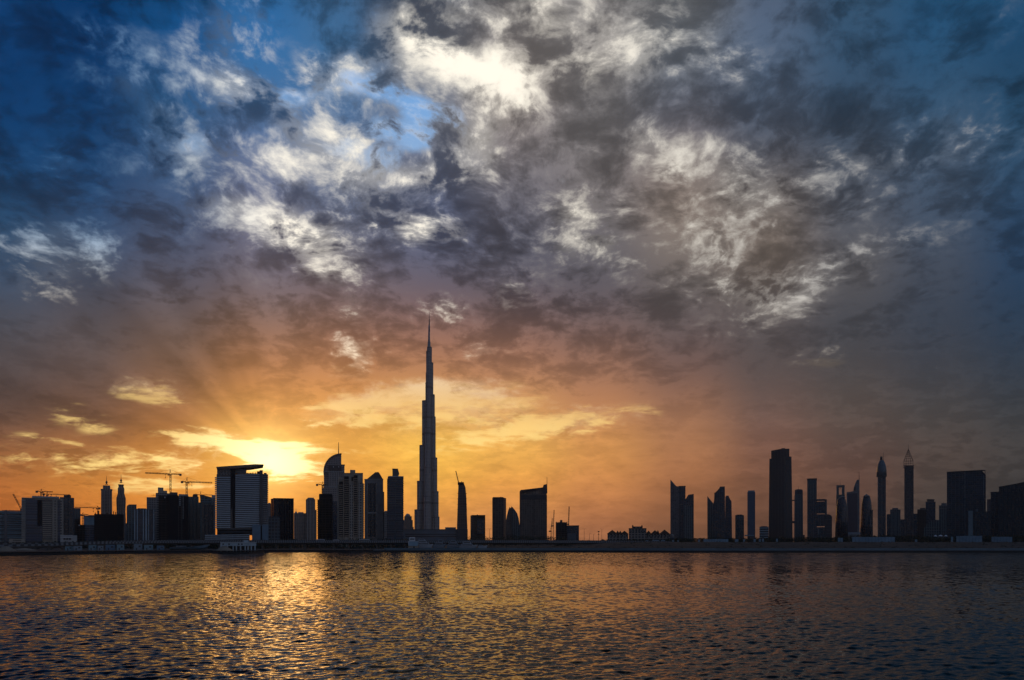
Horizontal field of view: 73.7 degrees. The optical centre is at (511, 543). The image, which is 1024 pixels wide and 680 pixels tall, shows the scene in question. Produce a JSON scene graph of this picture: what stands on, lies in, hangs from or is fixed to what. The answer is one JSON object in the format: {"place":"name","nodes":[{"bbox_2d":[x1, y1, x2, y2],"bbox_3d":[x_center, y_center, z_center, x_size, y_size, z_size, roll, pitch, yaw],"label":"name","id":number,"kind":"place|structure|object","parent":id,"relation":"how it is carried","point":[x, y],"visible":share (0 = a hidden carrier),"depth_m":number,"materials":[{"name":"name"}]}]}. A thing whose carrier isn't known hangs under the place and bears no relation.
{"place":"outdoors","nodes":[
{"label":"outdoors","id":0,"kind":"place"},
{"bbox_2d":[75,506,100,511],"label":"tower crane","id":1,"kind":"object","parent":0,"point":[97,508],"visible":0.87,"depth_m":1048.86,"materials":[{"name":"paint"}]},
{"bbox_2d":[145,469,181,491],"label":"tower crane","id":2,"kind":"object","parent":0,"point":[170,484],"visible":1,"depth_m":1040.94,"materials":[{"name":"paint"}]},
{"bbox_2d":[0,550,1023,679],"bbox_3d":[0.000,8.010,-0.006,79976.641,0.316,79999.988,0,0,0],"label":"water","id":3,"kind":"structure","parent":0,"point":[540,616],"depth_m":75.34,"materials":[{"name":"black liquid"}]},
{"bbox_2d":[0,550,1023,555],"bbox_3d":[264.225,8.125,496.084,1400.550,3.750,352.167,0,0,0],"label":"quay wall","id":4,"kind":"structure","parent":3,"relation":"in","point":[67,553],"depth_m":636.14,"materials":[{"name":"concrete"}]},
{"bbox_2d":[0,542,1023,551],"bbox_3d":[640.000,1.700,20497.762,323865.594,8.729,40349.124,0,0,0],"label":"ground","id":5,"kind":"structure","parent":0,"point":[810,545],"depth_m":748.27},
{"bbox_2d":[0,546,15,550],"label":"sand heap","id":6,"kind":"object","parent":5,"relation":"on","point":[5,548],"visible":0.96,"depth_m":557.49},
{"bbox_2d":[0,510,21,542],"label":"apartment block","id":7,"kind":"structure","parent":5,"relation":"on","point":[10,524],"depth_m":1009.93,"materials":[{"name":"grey glass"}]},
{"bbox_2d":[9,539,24,542],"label":"podium building","id":8,"kind":"structure","parent":5,"relation":"on","point":[16,540],"depth_m":929.63,"materials":[{"name":"beige stone"}]},
{"bbox_2d":[15,548,35,550],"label":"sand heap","id":9,"kind":"object","parent":5,"relation":"on","point":[26,549],"visible":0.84,"depth_m":586.83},
{"bbox_2d":[21,495,63,542],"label":"apartment block","id":10,"kind":"structure","parent":5,"relation":"on","point":[42,517],"depth_m":984.42,"materials":[{"name":"concrete"}]},
{"bbox_2d":[60,494,73,534],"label":"office tower","id":11,"kind":"structure","parent":5,"relation":"on","point":[68,514],"depth_m":1060.17,"materials":[{"name":"grey glass"}]},
{"bbox_2d":[60,535,76,541],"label":"podium building","id":12,"kind":"structure","parent":5,"relation":"on","point":[68,538],"depth_m":929.76,"materials":[{"name":"concrete"}]},
{"bbox_2d":[74,508,80,534],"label":"office tower","id":13,"kind":"structure","parent":5,"relation":"on","point":[77,512],"depth_m":1298.82,"materials":[{"name":"grey glass"}]},
{"bbox_2d":[73,546,81,551],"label":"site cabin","id":14,"kind":"object","parent":5,"relation":"on","point":[76,548],"visible":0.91,"depth_m":599.90,"materials":[{"name":"metal"}]},
{"bbox_2d":[75,517,84,541],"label":"apartment block","id":15,"kind":"structure","parent":5,"relation":"on","point":[79,530],"depth_m":1120.03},
{"bbox_2d":[84,515,93,541],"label":"apartment block","id":16,"kind":"structure","parent":5,"relation":"on","point":[89,526],"depth_m":1179.66,"materials":[{"name":"stone"}]},
{"bbox_2d":[89,545,96,551],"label":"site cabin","id":17,"kind":"object","parent":5,"relation":"on","point":[92,547],"visible":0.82,"depth_m":625.17,"materials":[{"name":"metal"}]},
{"bbox_2d":[101,476,111,513],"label":"spired tower","id":18,"kind":"structure","parent":5,"relation":"on","point":[106,499],"depth_m":1764.48,"materials":[{"name":"stone"}]},
{"bbox_2d":[94,511,123,545],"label":"construction block","id":19,"kind":"structure","parent":5,"relation":"on","point":[109,527],"depth_m":1000.02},
{"bbox_2d":[106,545,114,551],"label":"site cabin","id":20,"kind":"object","parent":5,"relation":"on","point":[110,547],"visible":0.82,"depth_m":630.04,"materials":[{"name":"metal"}]},
{"bbox_2d":[117,544,123,551],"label":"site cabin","id":21,"kind":"object","parent":5,"relation":"on","point":[120,546],"visible":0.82,"depth_m":629.99,"materials":[{"name":"metal"}]},
{"bbox_2d":[116,479,125,522],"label":"spired tower","id":22,"kind":"structure","parent":5,"relation":"on","point":[121,503],"depth_m":1816.79,"materials":[{"name":"stone"}]},
{"bbox_2d":[124,504,136,540],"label":"office tower","id":23,"kind":"structure","parent":5,"relation":"on","point":[129,530],"depth_m":1248.68,"materials":[{"name":"grey glass"}]},
{"bbox_2d":[134,544,141,551],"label":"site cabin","id":24,"kind":"object","parent":5,"relation":"on","point":[137,546],"visible":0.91,"depth_m":644.75,"materials":[{"name":"metal"}]},
{"bbox_2d":[12,539,268,548],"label":"tree belt","id":25,"kind":"object","parent":5,"relation":"on","point":[216,546],"visible":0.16,"depth_m":806.75,"materials":[{"name":"black plant"}]},
{"bbox_2d":[134,508,154,539],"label":"office block","id":26,"kind":"structure","parent":5,"relation":"on","point":[144,523],"depth_m":999.01,"materials":[{"name":"stone"}]},
{"bbox_2d":[144,545,152,549],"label":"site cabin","id":27,"kind":"object","parent":5,"relation":"on","point":[148,547],"visible":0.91,"depth_m":644.99,"materials":[{"name":"metal"}]},
{"bbox_2d":[147,487,169,539],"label":"apartment tower","id":28,"kind":"structure","parent":5,"relation":"on","point":[152,502],"depth_m":1119.09,"materials":[{"name":"beige stone"}]},
{"bbox_2d":[157,545,163,549],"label":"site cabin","id":29,"kind":"object","parent":5,"relation":"on","point":[160,547],"visible":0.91,"depth_m":644.99,"materials":[{"name":"metal"}]},
{"bbox_2d":[159,492,187,539],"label":"construction tower","id":30,"kind":"structure","parent":5,"relation":"on","point":[173,515],"depth_m":1008.84,"materials":[{"name":"concrete"}]},
{"bbox_2d":[181,477,208,495],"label":"tower crane","id":31,"kind":"object","parent":30,"relation":"on","point":[187,482],"visible":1,"depth_m":1042.46,"materials":[{"name":"paint"}]},
{"bbox_2d":[179,494,199,545],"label":"apartment tower","id":32,"kind":"structure","parent":5,"relation":"on","point":[193,518],"depth_m":1090.59,"materials":[{"name":"grey glass"}]},
{"bbox_2d":[170,544,209,549],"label":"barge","id":33,"kind":"object","parent":5,"relation":"on","point":[189,548],"visible":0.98,"depth_m":642.13,"materials":[{"name":"black metal"}]},
{"bbox_2d":[200,495,214,539],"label":"apartment tower","id":34,"kind":"structure","parent":5,"relation":"on","point":[207,515],"depth_m":1059.11,"materials":[{"name":"grey glass"}]},
{"bbox_2d":[216,546,232,550],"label":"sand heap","id":35,"kind":"object","parent":5,"relation":"on","point":[224,548],"visible":1,"depth_m":587.29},
{"bbox_2d":[205,534,249,545],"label":"terminal building","id":36,"kind":"structure","parent":5,"relation":"on","point":[230,537],"depth_m":850.34,"materials":[{"name":"grey glass"}]},
{"bbox_2d":[220,540,255,551],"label":"waterside house","id":37,"kind":"structure","parent":5,"relation":"on","point":[245,545],"depth_m":617.80,"materials":[{"name":"grey concrete"}]},
{"bbox_2d":[215,464,267,539],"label":"striped building","id":38,"kind":"structure","parent":5,"relation":"on","point":[241,496],"depth_m":899.57,"materials":[{"name":"grey glass"}]},
{"bbox_2d":[267,503,270,539],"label":"apartment tower","id":39,"kind":"structure","parent":5,"relation":"on","point":[269,510],"depth_m":1499.42,"materials":[{"name":"concrete"}]},
{"bbox_2d":[269,515,279,544],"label":"apartment block","id":40,"kind":"structure","parent":5,"relation":"on","point":[274,527],"depth_m":1000.17,"materials":[{"name":"stone"}]},
{"bbox_2d":[271,498,293,544],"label":"office block","id":41,"kind":"structure","parent":5,"relation":"on","point":[282,509],"depth_m":1086.33,"materials":[{"name":"black glass"}]},
{"bbox_2d":[294,512,305,544],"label":"apartment block","id":42,"kind":"structure","parent":5,"relation":"on","point":[299,525],"depth_m":1900.61,"materials":[{"name":"concrete"}]},
{"bbox_2d":[306,498,316,539],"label":"apartment tower","id":43,"kind":"structure","parent":5,"relation":"on","point":[311,522],"depth_m":1900.43,"materials":[{"name":"concrete"}]},
{"bbox_2d":[317,494,332,545],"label":"construction tower","id":44,"kind":"structure","parent":5,"relation":"on","point":[325,516],"depth_m":1050.07,"materials":[{"name":"concrete"}]},
{"bbox_2d":[322,442,344,539],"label":"curved tower","id":45,"kind":"structure","parent":5,"relation":"on","point":[334,470],"depth_m":1346.22,"materials":[{"name":"glass"}]},
{"bbox_2d":[259,538,407,548],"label":"tree belt","id":46,"kind":"object","parent":5,"relation":"on","point":[310,546],"visible":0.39,"depth_m":846.66,"materials":[{"name":"black plant"}]},
{"bbox_2d":[0,540,669,550],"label":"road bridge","id":47,"kind":"structure","parent":5,"relation":"on","point":[62,545],"depth_m":761.30,"materials":[{"name":"concrete"}]},
{"bbox_2d":[337,470,363,546],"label":"balcony tower","id":48,"kind":"structure","parent":5,"relation":"on","point":[350,505],"depth_m":959.25,"materials":[{"name":"beige stone"}]},
{"bbox_2d":[364,472,383,545],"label":"gabled tower","id":49,"kind":"structure","parent":5,"relation":"on","point":[374,511],"depth_m":1040.05,"materials":[{"name":"stone"}]},
{"bbox_2d":[384,511,386,539],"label":"apartment tower","id":50,"kind":"structure","parent":5,"relation":"on","point":[385,525],"depth_m":1399.96,"materials":[{"name":"concrete"}]},
{"bbox_2d":[387,469,403,545],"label":"banded tower","id":51,"kind":"structure","parent":5,"relation":"on","point":[395,503],"depth_m":1019.83,"materials":[{"name":"concrete"}]},
{"bbox_2d":[403,514,413,528],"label":"domed tower","id":52,"kind":"structure","parent":5,"relation":"on","point":[408,522],"depth_m":2600.85,"materials":[{"name":"concrete"}]},
{"bbox_2d":[408,541,417,547],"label":"roadside cabin","id":53,"kind":"object","parent":5,"relation":"on","point":[412,544],"visible":0.74,"depth_m":679.57,"materials":[{"name":"grey metal"}]},
{"bbox_2d":[418,539,432,547],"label":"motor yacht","id":54,"kind":"object","parent":5,"relation":"on","point":[422,543],"visible":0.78,"depth_m":693.99,"materials":[{"name":"grey plastic"}]},
{"bbox_2d":[414,317,439,528],"bbox_3d":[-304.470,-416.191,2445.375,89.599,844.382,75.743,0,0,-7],"label":"supertall tower","id":55,"kind":"structure","parent":5,"relation":"on","point":[426,513],"depth_m":2444.22,"materials":[{"name":"glass"}]},
{"bbox_2d":[403,527,467,544],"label":"shopping mall","id":56,"kind":"structure","parent":5,"relation":"on","point":[450,533],"depth_m":1499.96,"materials":[{"name":"stone"}]},
{"bbox_2d":[447,540,460,547],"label":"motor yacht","id":57,"kind":"object","parent":5,"relation":"on","point":[453,544],"visible":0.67,"depth_m":703.98,"materials":[{"name":"grey plastic"}]},
{"bbox_2d":[457,481,466,528],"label":"construction tower","id":58,"kind":"structure","parent":5,"relation":"on","point":[462,513],"depth_m":2099.86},
{"bbox_2d":[459,542,476,547],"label":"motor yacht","id":59,"kind":"object","parent":5,"relation":"on","point":[466,545],"visible":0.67,"depth_m":698.56,"materials":[{"name":"grey plastic"}]},
{"bbox_2d":[470,515,484,544],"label":"office block","id":60,"kind":"structure","parent":5,"relation":"on","point":[477,525],"depth_m":1501.14,"materials":[{"name":"grey metal"}]},
{"bbox_2d":[492,497,505,544],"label":"office block","id":61,"kind":"structure","parent":5,"relation":"on","point":[498,517],"depth_m":1453.09,"materials":[{"name":"grey metal"}]},
{"bbox_2d":[506,506,519,544],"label":"arch building","id":62,"kind":"structure","parent":5,"relation":"on","point":[512,524],"depth_m":1702.99,"materials":[{"name":"glass"}]},
{"bbox_2d":[466,535,564,545],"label":"tree belt","id":63,"kind":"object","parent":5,"relation":"on","point":[507,538],"visible":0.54,"depth_m":1009.29,"materials":[{"name":"black plant"}]},
{"bbox_2d":[520,484,546,544],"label":"slab tower","id":64,"kind":"structure","parent":5,"relation":"on","point":[533,512],"depth_m":1349.93,"materials":[{"name":"grey metal"}]},
{"bbox_2d":[556,520,566,539],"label":"construction block","id":65,"kind":"structure","parent":5,"relation":"on","point":[561,529],"depth_m":1199.95,"materials":[{"name":"concrete"}]},
{"bbox_2d":[567,525,578,539],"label":"office block","id":66,"kind":"structure","parent":5,"relation":"on","point":[572,532],"depth_m":1259.48,"materials":[{"name":"stone"}]},
{"bbox_2d":[607,530,616,539],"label":"villa","id":67,"kind":"object","parent":5,"relation":"on","point":[611,534],"visible":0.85,"depth_m":1079.49,"materials":[{"name":"grey concrete"}]},
{"bbox_2d":[616,531,627,539],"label":"villa","id":68,"kind":"object","parent":5,"relation":"on","point":[623,535],"visible":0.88,"depth_m":1079.68,"materials":[{"name":"grey concrete"}]},
{"bbox_2d":[629,525,646,539],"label":"villa block","id":69,"kind":"structure","parent":5,"relation":"on","point":[637,532],"depth_m":1080.23,"materials":[{"name":"grey concrete"}]},
{"bbox_2d":[602,538,676,541],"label":"tree belt","id":70,"kind":"object","parent":5,"relation":"on","point":[642,539],"visible":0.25,"depth_m":987.38,"materials":[{"name":"black plant"}]},
{"bbox_2d":[646,531,650,539],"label":"villa","id":71,"kind":"object","parent":5,"relation":"on","point":[648,535],"visible":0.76,"depth_m":1079.71,"materials":[{"name":"grey concrete"}]},
{"bbox_2d":[651,530,660,540],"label":"villa","id":72,"kind":"object","parent":5,"relation":"on","point":[655,534],"visible":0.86,"depth_m":1079.52,"materials":[{"name":"grey concrete"}]},
{"bbox_2d":[660,530,670,539],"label":"villa","id":73,"kind":"object","parent":5,"relation":"on","point":[664,534],"visible":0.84,"depth_m":1079.59,"materials":[{"name":"grey concrete"}]},
{"bbox_2d":[670,480,685,541],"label":"wedge tower","id":74,"kind":"structure","parent":5,"relation":"on","point":[677,498],"depth_m":2001.14,"materials":[{"name":"grey glass"}]},
{"bbox_2d":[683,494,693,541],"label":"wedge tower","id":75,"kind":"structure","parent":5,"relation":"on","point":[688,531],"depth_m":1798.86,"materials":[{"name":"grey glass"}]},
{"bbox_2d":[707,496,712,538],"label":"wedge tower","id":76,"kind":"structure","parent":5,"relation":"on","point":[709,518],"depth_m":2000.71,"materials":[{"name":"grey glass"}]},
{"bbox_2d":[703,539,727,541],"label":"hoarding","id":77,"kind":"object","parent":5,"relation":"on","point":[715,540],"visible":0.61,"depth_m":890.14,"materials":[{"name":"metal"}]},
{"bbox_2d":[713,486,724,537],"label":"notched tower","id":78,"kind":"structure","parent":5,"relation":"on","point":[719,514],"depth_m":1899.97,"materials":[{"name":"grey glass"}]},
{"bbox_2d":[725,496,731,538],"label":"office tower","id":79,"kind":"structure","parent":5,"relation":"on","point":[728,517],"depth_m":1903.84,"materials":[{"name":"stone"}]},
{"bbox_2d":[735,514,743,539],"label":"office block","id":80,"kind":"structure","parent":5,"relation":"on","point":[739,526],"depth_m":1699.78,"materials":[{"name":"grey glass"}]},
{"bbox_2d":[745,490,754,541],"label":"office tower","id":81,"kind":"structure","parent":5,"relation":"on","point":[751,514],"depth_m":1899.74,"materials":[{"name":"grey glass"}]},
{"bbox_2d":[759,526,768,539],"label":"office block","id":82,"kind":"structure","parent":5,"relation":"on","point":[763,531],"depth_m":1750.09,"materials":[{"name":"stone"}]},
{"bbox_2d":[531,541,1018,547],"bbox_3d":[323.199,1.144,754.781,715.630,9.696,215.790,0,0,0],"label":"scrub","id":83,"kind":"object","parent":5,"relation":"on","point":[792,545],"visible":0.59,"depth_m":749.82,"materials":[{"name":"black plant"}]},
{"bbox_2d":[769,448,793,540],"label":"slab tower","id":84,"kind":"structure","parent":5,"relation":"on","point":[780,493],"depth_m":2150.32,"materials":[{"name":"glass"}]},
{"bbox_2d":[794,486,804,540],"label":"office tower","id":85,"kind":"structure","parent":5,"relation":"on","point":[798,514],"depth_m":2000.17,"materials":[{"name":"grey glass"}]},
{"bbox_2d":[807,478,816,536],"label":"office tower","id":86,"kind":"structure","parent":5,"relation":"on","point":[811,488],"depth_m":2200.28,"materials":[{"name":"grey glass"}]},
{"bbox_2d":[808,499,826,541],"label":"slotted block","id":87,"kind":"structure","parent":5,"relation":"on","point":[817,512],"depth_m":1902.06,"materials":[{"name":"grey glass"}]},
{"bbox_2d":[826,514,831,540],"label":"office block","id":88,"kind":"structure","parent":5,"relation":"on","point":[828,525],"depth_m":1882.33,"materials":[{"name":"stone"}]},
{"bbox_2d":[836,485,844,505],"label":"frame tower","id":89,"kind":"structure","parent":5,"relation":"on","point":[837,490],"depth_m":2603.03,"materials":[{"name":"grey glass"}]},
{"bbox_2d":[835,496,847,540],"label":"bullet tower","id":90,"kind":"structure","parent":5,"relation":"on","point":[841,524],"depth_m":2005.23,"materials":[{"name":"grey glass"}]},
{"bbox_2d":[670,534,1023,541],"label":"tree belt","id":91,"kind":"object","parent":5,"relation":"on","point":[918,538],"visible":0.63,"depth_m":932.84,"materials":[{"name":"black plant"}]},
{"bbox_2d":[847,480,859,541],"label":"peaked tower","id":92,"kind":"structure","parent":5,"relation":"on","point":[853,510],"depth_m":2997.95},
{"bbox_2d":[860,494,872,536],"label":"bullet tower","id":93,"kind":"structure","parent":5,"relation":"on","point":[866,525],"depth_m":2005.32,"materials":[{"name":"grey glass"}]},
{"bbox_2d":[852,537,894,541],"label":"hoarding","id":94,"kind":"object","parent":5,"relation":"on","point":[872,539],"visible":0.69,"depth_m":890.05,"materials":[{"name":"metal"}]},
{"bbox_2d":[876,452,886,536],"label":"domed tower","id":95,"kind":"structure","parent":5,"relation":"on","point":[881,474],"depth_m":2483.67,"materials":[{"name":"grey glass"}]},
{"bbox_2d":[887,508,904,541],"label":"apartment block","id":96,"kind":"structure","parent":5,"relation":"on","point":[895,525],"depth_m":1897.28,"materials":[{"name":"grey glass"}]},
{"bbox_2d":[903,446,913,541],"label":"lattice tower","id":97,"kind":"structure","parent":5,"relation":"on","point":[909,497],"depth_m":2440.47,"materials":[{"name":"grey glass"}]},
{"bbox_2d":[914,508,925,541],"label":"apartment block","id":98,"kind":"structure","parent":5,"relation":"on","point":[919,521],"depth_m":1799.04,"materials":[{"name":"grey glass"}]},
{"bbox_2d":[926,499,934,523],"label":"office tower","id":99,"kind":"structure","parent":5,"relation":"on","point":[930,509],"depth_m":1850.06,"materials":[{"name":"stone"}]},
{"bbox_2d":[924,520,940,541],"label":"apartment block","id":100,"kind":"structure","parent":5,"relation":"on","point":[932,528],"depth_m":1698.56,"materials":[{"name":"grey glass"}]},
{"bbox_2d":[939,502,946,541],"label":"office tower","id":101,"kind":"structure","parent":5,"relation":"on","point":[943,517],"depth_m":1949.96,"materials":[{"name":"grey glass"}]},
{"bbox_2d":[947,470,985,537],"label":"glass block","id":102,"kind":"structure","parent":5,"relation":"on","point":[966,491],"depth_m":1303.43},
{"bbox_2d":[956,536,981,541],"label":"hoarding","id":103,"kind":"object","parent":5,"relation":"on","point":[968,538],"visible":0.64,"depth_m":890.14,"materials":[{"name":"metal"}]},
{"bbox_2d":[965,509,990,541],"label":"office block","id":104,"kind":"structure","parent":5,"relation":"on","point":[977,523],"depth_m":1180.56,"materials":[{"name":"grey glass"}]},
{"bbox_2d":[987,492,998,539],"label":"office tower","id":105,"kind":"structure","parent":5,"relation":"on","point":[993,504],"depth_m":1249.68,"materials":[{"name":"black glass"}]},
{"bbox_2d":[991,537,1011,541],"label":"hoarding","id":106,"kind":"object","parent":5,"relation":"on","point":[1003,539],"visible":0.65,"depth_m":889.92,"materials":[{"name":"stone"}]},
{"bbox_2d":[999,482,1023,541],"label":"slab tower","id":107,"kind":"structure","parent":5,"relation":"on","point":[1011,509],"depth_m":1155.81,"materials":[{"name":"black glass"}]},
{"bbox_2d":[0,0,1023,541],"label":"sky","id":108,"kind":"structure","parent":0,"point":[644,245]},
{"bbox_2d":[373,549,1023,550],"bbox_3d":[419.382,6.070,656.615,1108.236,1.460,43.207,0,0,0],"label":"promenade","id":109,"kind":"structure","parent":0,"point":[698,550],"depth_m":642.03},
{"bbox_2d":[384,548,1023,549],"bbox_3d":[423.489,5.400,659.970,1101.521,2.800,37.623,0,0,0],"label":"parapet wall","id":110,"kind":"structure","parent":109,"relation":"on","point":[746,548],"depth_m":646.86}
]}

